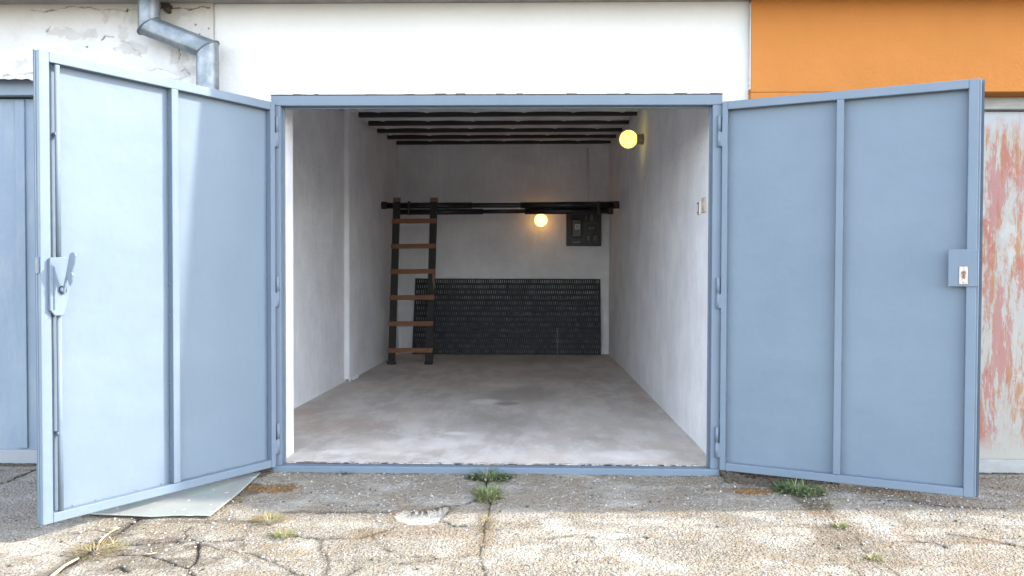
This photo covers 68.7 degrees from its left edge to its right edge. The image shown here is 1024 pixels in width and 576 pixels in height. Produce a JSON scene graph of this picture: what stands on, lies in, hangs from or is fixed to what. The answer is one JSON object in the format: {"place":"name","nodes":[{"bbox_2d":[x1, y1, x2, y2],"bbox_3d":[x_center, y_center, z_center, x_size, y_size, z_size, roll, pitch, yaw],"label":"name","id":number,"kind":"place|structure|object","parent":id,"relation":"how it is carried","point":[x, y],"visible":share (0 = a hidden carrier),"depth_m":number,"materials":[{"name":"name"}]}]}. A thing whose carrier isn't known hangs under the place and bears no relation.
{"place":"outdoors","nodes":[
{"label":"outdoors","id":0,"kind":"place"},
{"bbox_2d":[286,353,705,465],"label":"floor","id":1,"kind":"structure","parent":0,"point":[490,409],"depth_m":5.67,"materials":[{"name":"concrete"}]},
{"bbox_2d":[387,198,437,364],"bbox_3d":[-1.184,-0.087,8.915,0.587,1.985,0.156,0,1,1],"label":"ladder","id":2,"kind":"object","parent":1,"relation":"on","point":[394,296],"visible":1,"depth_m":8.90,"materials":[{"name":"brown wood"}]},
{"bbox_2d":[412,278,600,354],"bbox_3d":[-0.074,0.381,10.035,2.522,1.010,0.115,0,1,1],"label":"perforated panel","id":3,"kind":"object","parent":1,"relation":"on","point":[591,329],"visible":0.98,"depth_m":10.03,"materials":[{"name":"black plastic"}]},
{"bbox_2d":[0,463,1023,575],"bbox_3d":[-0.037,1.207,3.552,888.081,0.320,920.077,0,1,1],"label":"ground","id":4,"kind":"structure","parent":0,"point":[18,501],"depth_m":3.33,"materials":[{"name":"concrete"}]},
{"bbox_2d":[0,463,36,465],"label":"soil line","id":5,"kind":"object","parent":4,"relation":"on","point":[17,464],"visible":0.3,"depth_m":4.34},
{"bbox_2d":[50,557,78,575],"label":"dry stalk","id":6,"kind":"object","parent":4,"relation":"on","point":[62,567],"visible":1,"depth_m":2.93,"materials":[{"name":"beige plant"}]},
{"bbox_2d":[57,536,129,561],"bbox_3d":[-1.735,1.087,3.113,0.303,0.028,0.287,0,1,1],"label":"weed","id":7,"kind":"object","parent":4,"relation":"on","point":[103,542],"visible":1,"depth_m":3.14,"materials":[{"name":"plant"}]},
{"bbox_2d":[0,0,213,463],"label":"garage","id":8,"kind":"structure","parent":4,"relation":"on","point":[102,31],"depth_m":4.29,"materials":[{"name":"white paint"}]},
{"bbox_2d":[0,99,36,463],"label":"door leaf","id":9,"kind":"structure","parent":8,"relation":"in","point":[18,441],"depth_m":4.38,"materials":[{"name":"blue paint"}]},
{"bbox_2d":[137,0,219,89],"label":"downpipe","id":10,"kind":"object","parent":8,"relation":"attached to","point":[201,48],"visible":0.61,"depth_m":4.03,"materials":[{"name":"metal"}]},
{"bbox_2d":[98,527,119,542],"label":"dry stalk","id":11,"kind":"object","parent":4,"relation":"on","point":[101,539],"visible":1,"depth_m":3.25,"materials":[{"name":"beige plant"}]},
{"bbox_2d":[90,472,260,516],"bbox_3d":[-1.717,1.043,3.843,0.657,0.030,0.725,0,1,1],"label":"metal sheet","id":12,"kind":"object","parent":4,"relation":"on","point":[209,499],"visible":0.76,"depth_m":3.67,"materials":[{"name":"metal"}]},
{"bbox_2d":[227,496,244,504],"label":"weed","id":13,"kind":"object","parent":4,"relation":"on","point":[240,498],"visible":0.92,"depth_m":3.74,"materials":[{"name":"brown plant"}]},
{"bbox_2d":[241,482,269,491],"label":"moss","id":14,"kind":"object","parent":4,"relation":"on","point":[248,487],"visible":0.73,"depth_m":3.94,"materials":[{"name":"plant"}]},
{"bbox_2d":[252,467,271,476],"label":"soil","id":15,"kind":"structure","parent":4,"relation":"on","point":[264,472],"depth_m":4.17,"materials":[{"name":"brown soil"}]},
{"bbox_2d":[248,509,290,524],"bbox_3d":[-1.121,1.063,3.456,0.230,0.037,0.185,0,1,1],"label":"weed","id":16,"kind":"object","parent":4,"relation":"on","point":[266,516],"visible":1,"depth_m":3.47,"materials":[{"name":"beige plant"}]},
{"bbox_2d":[253,483,302,493],"bbox_3d":[-1.231,1.052,3.914,0.299,0.020,0.168,0,1,1],"label":"moss","id":17,"kind":"object","parent":4,"relation":"on","point":[277,490],"visible":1,"depth_m":3.92,"materials":[{"name":"plant"}]},
{"bbox_2d":[267,527,299,540],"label":"weed","id":18,"kind":"object","parent":4,"relation":"on","point":[279,534],"visible":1,"depth_m":3.29,"materials":[{"name":"green plant"}]},
{"bbox_2d":[473,510,495,531],"bbox_3d":[-0.121,1.075,3.431,0.125,0.025,0.322,0,1,1],"label":"weed","id":19,"kind":"object","parent":4,"relation":"on","point":[486,520],"visible":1,"depth_m":3.45,"materials":[{"name":"plant"}]},
{"bbox_2d":[463,465,515,482],"bbox_3d":[-0.116,1.012,4.088,0.340,0.074,0.228,0,1,1],"label":"weed","id":20,"kind":"object","parent":4,"relation":"on","point":[487,476],"visible":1,"depth_m":4.09,"materials":[{"name":"green plant"}]},
{"bbox_2d":[470,480,508,502],"bbox_3d":[-0.120,1.036,3.803,0.227,0.060,0.296,0,1,1],"label":"weed","id":21,"kind":"object","parent":4,"relation":"on","point":[492,491],"visible":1,"depth_m":3.81,"materials":[{"name":"green plant"}]},
{"bbox_2d":[33,0,984,524],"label":"garage","id":22,"kind":"structure","parent":4,"relation":"on","point":[801,296],"depth_m":4.09,"materials":[{"name":"white paint"}]},
{"bbox_2d":[33,49,279,524],"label":"door leaf","id":23,"kind":"structure","parent":22,"relation":"in","point":[157,292],"depth_m":3.61,"materials":[{"name":"blue paint"}]},
{"bbox_2d":[381,201,618,208],"bbox_3d":[-0.145,-0.996,8.993,2.849,0.098,0.090,0,1,1],"label":"steel pole","id":24,"kind":"object","parent":22,"relation":"attached to","point":[471,205],"visible":1,"depth_m":8.97,"materials":[{"name":"black metal"}]},
{"bbox_2d":[400,201,612,214],"bbox_3d":[-0.072,-0.959,9.012,2.570,0.161,0.120,0,1,1],"label":"steel pole","id":25,"kind":"object","parent":24,"relation":"attached to","point":[597,211],"visible":0.95,"depth_m":9.00,"materials":[{"name":"black metal"}]},
{"bbox_2d":[535,214,546,226],"bbox_3d":[0.384,-0.899,9.953,0.170,0.170,0.222,0,1,1],"label":"wall lamp","id":26,"kind":"object","parent":22,"relation":"attached to","point":[540,220],"visible":1,"depth_m":9.87,"materials":[{"name":"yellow glass"}]},
{"bbox_2d":[566,214,600,245],"bbox_3d":[0.958,-0.788,9.972,0.464,0.454,0.164,0,1,1],"label":"meter board","id":27,"kind":"object","parent":22,"relation":"attached to","point":[583,229],"visible":0.88,"depth_m":9.97,"materials":[{"name":"black metal"}]},
{"bbox_2d":[619,130,643,147],"bbox_3d":[1.130,-1.411,7.101,0.222,0.170,0.170,0,1,1],"label":"wall lamp","id":28,"kind":"object","parent":22,"relation":"attached to","point":[629,139],"visible":1,"depth_m":7.05,"materials":[{"name":"yellow glass"}]},
{"bbox_2d":[696,201,700,214],"bbox_3d":[1.172,-0.503,4.713,0.017,0.084,0.080,0,1,1],"label":"light switch","id":29,"kind":"object","parent":22,"relation":"attached to","point":[698,209],"visible":1,"depth_m":4.69,"materials":[{"name":"white plastic"}]},
{"bbox_2d":[701,197,705,212],"bbox_3d":[1.169,-0.507,4.572,0.016,0.093,0.084,0,1,1],"label":"wall socket","id":30,"kind":"object","parent":22,"relation":"attached to","point":[703,204],"depth_m":4.56,"materials":[{"name":"beige plastic"}]},
{"bbox_2d":[715,78,984,497],"bbox_3d":[1.704,-0.001,3.884,1.259,2.038,0.058,1,1,25],"label":"door leaf","id":31,"kind":"structure","parent":22,"relation":"in","point":[849,301],"depth_m":3.87,"materials":[{"name":"blue paint"}]},
{"bbox_2d":[0,472,1023,575],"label":"grit","id":32,"kind":"object","parent":4,"relation":"on","point":[647,537],"visible":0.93,"depth_m":3.48,"materials":[{"name":"gravel"}]},
{"bbox_2d":[730,487,777,494],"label":"moss","id":33,"kind":"object","parent":4,"relation":"on","point":[753,491],"visible":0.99,"depth_m":3.89,"materials":[{"name":"plant"}]},
{"bbox_2d":[719,470,839,484],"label":"soil","id":34,"kind":"structure","parent":4,"relation":"on","point":[729,477],"depth_m":4.06,"materials":[{"name":"brown soil"}]},
{"bbox_2d":[771,476,831,497],"bbox_3d":[1.486,1.030,3.908,0.353,0.066,0.292,0,1,1],"label":"weed","id":35,"kind":"object","parent":4,"relation":"on","point":[811,488],"visible":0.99,"depth_m":3.90,"materials":[{"name":"green plant"}]},
{"bbox_2d":[797,496,835,510],"bbox_3d":[1.500,1.064,3.695,0.199,0.022,0.241,0,1,-15],"label":"weed","id":36,"kind":"object","parent":4,"relation":"on","point":[824,504],"visible":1,"depth_m":3.70,"materials":[{"name":"green plant"}]},
{"bbox_2d":[826,519,851,528],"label":"weed","id":37,"kind":"object","parent":4,"relation":"on","point":[842,525],"visible":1,"depth_m":3.41,"materials":[{"name":"green plant"}]},
{"bbox_2d":[862,552,885,561],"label":"weed","id":38,"kind":"object","parent":4,"relation":"on","point":[869,556],"visible":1,"depth_m":3.06,"materials":[{"name":"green plant"}]},
{"bbox_2d":[748,0,1023,473],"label":"garage","id":39,"kind":"structure","parent":4,"relation":"on","point":[797,47],"depth_m":4.08,"materials":[{"name":"orange paint"}]},
{"bbox_2d":[979,112,1023,473],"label":"door leaf","id":40,"kind":"structure","parent":39,"relation":"in","point":[1001,446],"depth_m":4.24,"materials":[{"name":"grey paint"}]},
{"bbox_2d":[979,473,1023,474],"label":"soil line","id":41,"kind":"object","parent":4,"relation":"on","point":[1002,473],"visible":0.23,"depth_m":4.21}
]}

